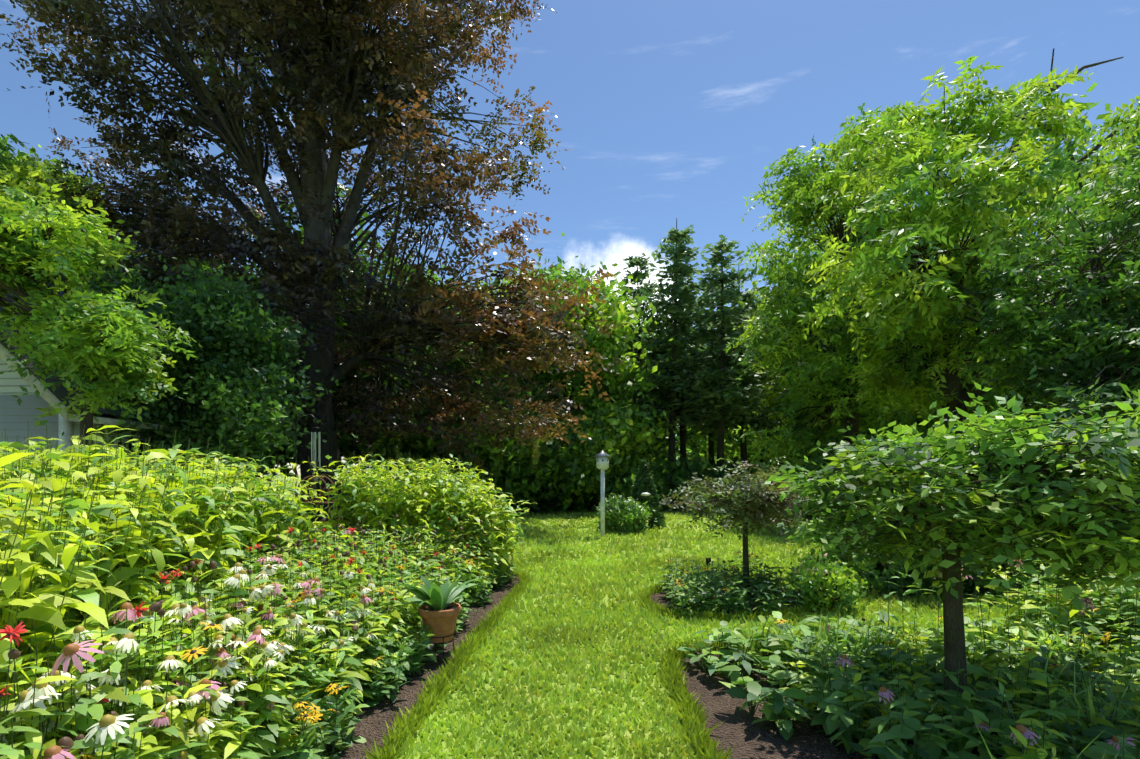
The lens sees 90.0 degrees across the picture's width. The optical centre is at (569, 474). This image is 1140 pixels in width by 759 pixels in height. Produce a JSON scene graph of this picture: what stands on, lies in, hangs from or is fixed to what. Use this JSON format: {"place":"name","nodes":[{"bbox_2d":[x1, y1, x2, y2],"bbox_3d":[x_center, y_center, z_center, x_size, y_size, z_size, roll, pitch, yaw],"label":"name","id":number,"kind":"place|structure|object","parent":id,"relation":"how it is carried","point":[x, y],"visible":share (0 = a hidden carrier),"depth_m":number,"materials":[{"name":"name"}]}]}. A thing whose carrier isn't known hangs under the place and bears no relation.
{"place":"outdoors","nodes":[
{"label":"outdoors","id":0,"kind":"place"},
{"bbox_2d":[0,0,1139,474],"label":"sky","id":1,"kind":"structure","parent":0,"point":[666,111],"materials":[{"name":"blue"}]},
{"bbox_2d":[255,475,1117,758],"bbox_3d":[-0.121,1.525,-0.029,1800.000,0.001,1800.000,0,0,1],"label":"ground","id":2,"kind":"structure","parent":0,"point":[488,686],"depth_m":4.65,"materials":[{"name":"green plant"}]},
{"bbox_2d":[17,139,26,148],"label":"woodland tree","id":3,"kind":"object","parent":2,"relation":"on","point":[21,144],"depth_m":19.68,"materials":[{"name":"green plant"}]},
{"bbox_2d":[0,133,174,307],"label":"maple tree","id":4,"kind":"object","parent":2,"relation":"on","point":[14,170],"visible":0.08,"depth_m":20.04,"materials":[{"name":"green plant"}]},
{"bbox_2d":[0,183,201,466],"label":"tree","id":5,"kind":"object","parent":2,"relation":"on","point":[82,333],"visible":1,"depth_m":8.76,"materials":[{"name":"green plant"}]},
{"bbox_2d":[0,271,204,476],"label":"house","id":6,"kind":"structure","parent":2,"relation":"on","point":[16,420],"depth_m":10.19,"materials":[{"name":"grey"}]},
{"bbox_2d":[39,256,338,488],"bbox_3d":[-8.283,-1.520,12.565,7.069,6.395,5.296,0,0,1],"label":"lilac tree","id":7,"kind":"object","parent":2,"relation":"on","point":[238,399],"visible":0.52,"depth_m":11.58,"materials":[{"name":"green plant"}]},
{"bbox_2d":[132,183,286,464],"bbox_3d":[-19.179,-6.398,30.139,12.563,16.160,13.440,0,0,1],"label":"woodland tree","id":8,"kind":"object","parent":2,"relation":"on","point":[200,264],"depth_m":27.82,"materials":[{"name":"green plant"}]},
{"bbox_2d":[125,280,335,485],"bbox_3d":[-17.146,-3.734,24.535,16.453,10.829,12.186,0,0,1],"label":"hedge","id":9,"kind":"object","parent":2,"relation":"on","point":[281,463],"visible":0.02,"depth_m":23.05,"materials":[{"name":"green plant"}]},
{"bbox_2d":[295,414,320,527],"bbox_3d":[-4.492,0.295,9.772,0.438,2.659,0.150,0,0,1],"label":"wind chime","id":10,"kind":"object","parent":2,"relation":"on","point":[313,446],"visible":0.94,"depth_m":9.77,"materials":[{"name":"black metal"}]},
{"bbox_2d":[168,173,454,478],"bbox_3d":[-11.229,-6.209,27.403,14.224,15.802,14.061,0,0,1],"label":"woodland tree","id":11,"kind":"object","parent":2,"relation":"on","point":[346,443],"visible":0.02,"depth_m":25.12,"materials":[{"name":"green plant"}]},
{"bbox_2d":[0,0,627,521],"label":"copper beech tree","id":12,"kind":"object","parent":2,"relation":"on","point":[332,62],"visible":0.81,"depth_m":16.84,"materials":[{"name":"brown plant"}]},
{"bbox_2d":[296,475,335,553],"bbox_3d":[-4.209,0.820,9.466,0.541,1.610,0.284,0,0,1],"label":"chair","id":13,"kind":"object","parent":2,"relation":"on","point":[328,490],"visible":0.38,"depth_m":9.33,"materials":[{"name":"metal"}]},
{"bbox_2d":[341,459,420,515],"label":"shrub","id":14,"kind":"object","parent":2,"relation":"on","point":[379,481],"depth_m":18.91,"materials":[{"name":"green plant"}]},
{"bbox_2d":[332,231,480,467],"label":"woodland tree","id":15,"kind":"object","parent":2,"relation":"on","point":[434,276],"depth_m":28.70,"materials":[{"name":"green plant"}]},
{"bbox_2d":[315,574,519,758],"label":"soil bed","id":16,"kind":"object","parent":2,"relation":"on","point":[370,725],"depth_m":3.83,"materials":[{"name":"brown soil"}]},
{"bbox_2d":[0,511,500,758],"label":"coneflowers","id":17,"kind":"object","parent":16,"relation":"on","point":[206,685],"visible":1,"depth_m":2.74,"materials":[{"name":"green plant"}]},
{"bbox_2d":[0,423,536,735],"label":"shrubs","id":18,"kind":"object","parent":16,"relation":"on","point":[77,538],"visible":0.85,"depth_m":3.58,"materials":[{"name":"green plant"}]},
{"bbox_2d":[260,561,515,758],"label":"flowering plants","id":19,"kind":"object","parent":16,"relation":"on","point":[305,746],"visible":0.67,"depth_m":3.72,"materials":[{"name":"green plant"}]},
{"bbox_2d":[395,575,476,663],"bbox_3d":[-1.077,1.186,4.723,0.722,0.721,0.598,0,0,-44],"label":"terracotta pot on stand","id":20,"kind":"object","parent":16,"relation":"on","point":[439,610],"visible":0.92,"depth_m":4.60,"materials":[{"name":"brown ceramic"}]},
{"bbox_2d":[420,461,496,502],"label":"shrub","id":21,"kind":"object","parent":2,"relation":"on","point":[451,481],"depth_m":21.12,"materials":[{"name":"green plant"}]},
{"bbox_2d":[337,319,633,512],"bbox_3d":[-3.522,-2.356,23.087,12.211,8.062,9.958,0,0,1],"label":"tree","id":22,"kind":"object","parent":2,"relation":"on","point":[424,448],"visible":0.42,"depth_m":21.07,"materials":[{"name":"green plant"}]},
{"bbox_2d":[504,483,542,510],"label":"shrub","id":23,"kind":"object","parent":2,"relation":"on","point":[528,505],"visible":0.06,"depth_m":23.60,"materials":[{"name":"green plant"}]},
{"bbox_2d":[524,479,586,511],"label":"shrub","id":24,"kind":"object","parent":2,"relation":"on","point":[553,507],"visible":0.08,"depth_m":23.50,"materials":[{"name":"green plant"}]},
{"bbox_2d":[456,232,681,509],"bbox_3d":[-0.553,-4.382,27.256,11.451,12.114,14.905,0,0,1],"label":"ash tree","id":25,"kind":"object","parent":2,"relation":"on","point":[628,430],"visible":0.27,"depth_m":24.07,"materials":[{"name":"green plant"}]},
{"bbox_2d":[567,463,637,510],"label":"shrub","id":26,"kind":"object","parent":2,"relation":"on","point":[589,504],"visible":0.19,"depth_m":23.92,"materials":[{"name":"green plant"}]},
{"bbox_2d":[594,450,610,536],"bbox_3d":[0.790,0.480,13.804,0.410,2.150,0.355,0,0,1],"label":"lamp post","id":27,"kind":"object","parent":2,"relation":"on","point":[602,460],"visible":0.96,"depth_m":13.75,"materials":[{"name":"white metal"}]},
{"bbox_2d":[525,251,694,499],"bbox_3d":[0.527,-5.511,36.637,14.152,14.452,14.565,0,0,-31],"label":"woodland tree","id":28,"kind":"object","parent":2,"relation":"on","point":[659,453],"depth_m":33.95,"materials":[{"name":"green plant"}]},
{"bbox_2d":[556,324,678,469],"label":"woodland tree","id":29,"kind":"object","parent":2,"relation":"on","point":[662,448],"depth_m":33.60,"materials":[{"name":"green plant"}]},
{"bbox_2d":[593,493,655,533],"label":"shrub","id":30,"kind":"object","parent":2,"relation":"on","point":[628,512],"visible":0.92,"depth_m":14.57,"materials":[{"name":"green plant"}]},
{"bbox_2d":[592,465,680,510],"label":"shrub","id":31,"kind":"object","parent":2,"relation":"on","point":[659,482],"visible":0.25,"depth_m":23.37,"materials":[{"name":"green plant"}]},
{"bbox_2d":[638,478,649,495],"bbox_3d":[2.033,0.862,15.438,0.294,1.526,0.258,0,0,39],"label":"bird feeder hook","id":32,"kind":"object","parent":2,"relation":"on","point":[645,494],"visible":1,"depth_m":15.34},
{"bbox_2d":[627,458,667,528],"bbox_3d":[2.107,0.554,16.197,1.289,2.056,1.282,0,0,1],"label":"topiary cone","id":33,"kind":"object","parent":2,"relation":"on","point":[657,518],"visible":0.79,"depth_m":16.01,"materials":[{"name":"green plant"}]},
{"bbox_2d":[606,253,689,470],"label":"pine tree","id":34,"kind":"object","parent":2,"relation":"on","point":[642,263],"visible":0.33,"depth_m":28.42,"materials":[{"name":"green plant"}]},
{"bbox_2d":[621,218,740,472],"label":"pine tree","id":35,"kind":"object","parent":2,"relation":"on","point":[674,311],"visible":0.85,"depth_m":26.49,"materials":[{"name":"green plant"}]},
{"bbox_2d":[633,234,734,463],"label":"pine tree","id":36,"kind":"object","parent":2,"relation":"on","point":[683,439],"visible":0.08,"depth_m":29.38,"materials":[{"name":"green plant"}]},
{"bbox_2d":[634,324,737,471],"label":"woodland tree","id":37,"kind":"object","parent":2,"relation":"on","point":[690,437],"visible":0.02,"depth_m":42.79,"materials":[{"name":"green plant"}]},
{"bbox_2d":[651,454,731,511],"bbox_3d":[5.167,0.372,24.762,3.637,2.597,3.861,0,0,-37],"label":"shrub","id":38,"kind":"object","parent":2,"relation":"on","point":[678,470],"visible":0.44,"depth_m":24.04,"materials":[{"name":"green plant"}]},
{"bbox_2d":[675,265,767,465],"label":"pine tree","id":39,"kind":"object","parent":2,"relation":"on","point":[710,442],"visible":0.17,"depth_m":30.66,"materials":[{"name":"green plant"}]},
{"bbox_2d":[647,587,795,614],"bbox_3d":[1.837,1.513,6.815,1.956,0.001,1.791,0,0,1],"label":"soil bed","id":40,"kind":"object","parent":2,"relation":"on","point":[658,596],"depth_m":6.79,"materials":[{"name":"brown soil"}]},
{"bbox_2d":[657,551,809,619],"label":"ground cover plants","id":41,"kind":"object","parent":40,"relation":"on","point":[703,597],"visible":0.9,"depth_m":6.43,"materials":[{"name":"green plant"}]},
{"bbox_2d":[652,234,791,467],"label":"pine tree","id":42,"kind":"object","parent":2,"relation":"on","point":[721,377],"visible":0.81,"depth_m":25.58,"materials":[{"name":"green plant"}]},
{"bbox_2d":[684,453,769,491],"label":"shrub","id":43,"kind":"object","parent":2,"relation":"on","point":[731,465],"visible":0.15,"depth_m":25.51,"materials":[{"name":"green plant"}]},
{"bbox_2d":[675,304,785,461],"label":"woodland tree","id":44,"kind":"object","parent":2,"relation":"on","point":[734,437],"visible":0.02,"depth_m":47.50,"materials":[{"name":"green plant"}]},
{"bbox_2d":[660,458,831,595],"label":"standard tree","id":45,"kind":"object","parent":2,"relation":"on","point":[751,502],"visible":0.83,"depth_m":6.78,"materials":[{"name":"dark purple leaf"},{"name":"bark"}]},
{"bbox_2d":[695,267,798,462],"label":"pine tree","id":46,"kind":"object","parent":2,"relation":"on","point":[731,427],"visible":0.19,"depth_m":28.03,"materials":[{"name":"green plant"}]},
{"bbox_2d":[749,458,787,508],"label":"shrub","id":47,"kind":"object","parent":2,"relation":"on","point":[766,471],"depth_m":26.14,"materials":[{"name":"green plant"}]},
{"bbox_2d":[661,337,881,472],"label":"woodland tree","id":48,"kind":"object","parent":2,"relation":"on","point":[731,450],"visible":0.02,"depth_m":33.13,"materials":[{"name":"green plant"}]},
{"bbox_2d":[774,437,864,513],"bbox_3d":[9.883,0.102,20.374,4.092,3.039,4.482,0,0,-40],"label":"shrub","id":49,"kind":"object","parent":2,"relation":"on","point":[808,457],"depth_m":20.51,"materials":[{"name":"green plant"}]},
{"bbox_2d":[782,546,867,612],"bbox_3d":[2.875,1.189,6.391,0.939,0.801,0.936,0,0,1],"label":"shrub","id":50,"kind":"object","parent":2,"relation":"on","point":[822,588],"visible":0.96,"depth_m":6.24,"materials":[{"name":"green plant"}]},
{"bbox_2d":[790,438,868,519],"bbox_3d":[8.875,0.260,17.518,4.490,2.744,4.162,0,0,1],"label":"shrub","id":51,"kind":"object","parent":2,"relation":"on","point":[818,461],"visible":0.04,"depth_m":17.13,"materials":[{"name":"green plant"}]},
{"bbox_2d":[734,285,929,463],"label":"woodland tree","id":52,"kind":"object","parent":2,"relation":"on","point":[779,409],"visible":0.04,"depth_m":30.49,"materials":[{"name":"green plant"}]},
{"bbox_2d":[724,101,947,474],"bbox_3d":[8.989,-5.909,19.697,7.119,15.247,12.566,0,0,29],"label":"locust tree","id":53,"kind":"object","parent":2,"relation":"on","point":[797,190],"visible":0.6,"depth_m":17.93,"materials":[{"name":"green plant"}]},
{"bbox_2d":[819,453,852,530],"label":"shrub","id":54,"kind":"object","parent":2,"relation":"on","point":[841,498],"depth_m":14.84,"materials":[{"name":"green plant"}]},
{"bbox_2d":[716,183,1005,448],"bbox_3d":[13.843,-5.920,25.866,12.488,15.212,15.247,0,0,1],"label":"woodland tree","id":55,"kind":"object","parent":2,"relation":"on","point":[772,404],"visible":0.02,"depth_m":25.84,"materials":[{"name":"green plant"}]},
{"bbox_2d":[841,426,943,526],"bbox_3d":[7.921,0.267,12.123,3.947,2.720,4.114,0,0,1],"label":"shrub","id":56,"kind":"object","parent":2,"relation":"on","point":[925,431],"depth_m":12.63,"materials":[{"name":"green plant"}]},
{"bbox_2d":[817,527,987,599],"bbox_3d":[4.304,1.064,7.341,2.033,1.056,1.861,0,0,1],"label":"hedge shrub","id":57,"kind":"object","parent":2,"relation":"on","point":[876,579],"visible":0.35,"depth_m":7.04,"materials":[{"name":"green plant"}]},
{"bbox_2d":[681,623,1130,758],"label":"soil bed","id":58,"kind":"object","parent":2,"relation":"on","point":[744,735],"visible":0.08,"depth_m":3.38,"materials":[{"name":"brown soil"}]},
{"bbox_2d":[676,541,1139,758],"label":"perennials","id":59,"kind":"object","parent":58,"relation":"on","point":[846,683],"visible":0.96,"depth_m":3.45,"materials":[{"name":"green plant"}]},
{"bbox_2d":[764,377,1139,726],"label":"standard tree","id":60,"kind":"object","parent":58,"relation":"on","point":[1071,486],"visible":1,"depth_m":2.94,"materials":[{"name":"green plant"}]},
{"bbox_2d":[995,553,1139,657],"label":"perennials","id":61,"kind":"object","parent":58,"relation":"on","point":[1099,599],"visible":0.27,"depth_m":4.92,"materials":[{"name":"green plant"}]},
{"bbox_2d":[840,542,975,569],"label":"hedge shrub","id":62,"kind":"object","parent":2,"relation":"on","point":[880,568],"depth_m":7.91,"materials":[{"name":"green plant"}]},
{"bbox_2d":[797,56,1139,436],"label":"walnut tree","id":63,"kind":"object","parent":2,"relation":"on","point":[933,288],"visible":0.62,"depth_m":11.45,"materials":[{"name":"green plant"}]},
{"bbox_2d":[982,48,1139,194],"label":"bare branch","id":64,"kind":"object","parent":63,"relation":"attached to","point":[1082,158],"visible":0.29,"depth_m":15.63,"materials":[{"name":"brown plant"}]},
{"bbox_2d":[849,71,1138,434],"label":"woodland tree","id":65,"kind":"object","parent":2,"relation":"on","point":[989,400],"visible":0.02,"depth_m":21.90,"materials":[{"name":"green plant"}]},
{"bbox_2d":[927,533,1063,599],"bbox_3d":[5.356,0.984,7.231,2.113,1.217,1.820,0,0,1],"label":"hedge shrub","id":66,"kind":"object","parent":2,"relation":"on","point":[986,589],"visible":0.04,"depth_m":6.77,"materials":[{"name":"green plant"}]},
{"bbox_2d":[927,134,1139,430],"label":"dark tree","id":67,"kind":"object","parent":2,"relation":"on","point":[1105,333],"visible":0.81,"depth_m":8.01,"materials":[{"name":"green plant"}]},
{"bbox_2d":[1007,559,1116,594],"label":"hedge shrub","id":68,"kind":"object","parent":2,"relation":"on","point":[1066,577],"depth_m":6.81,"materials":[{"name":"green plant"}]}
]}

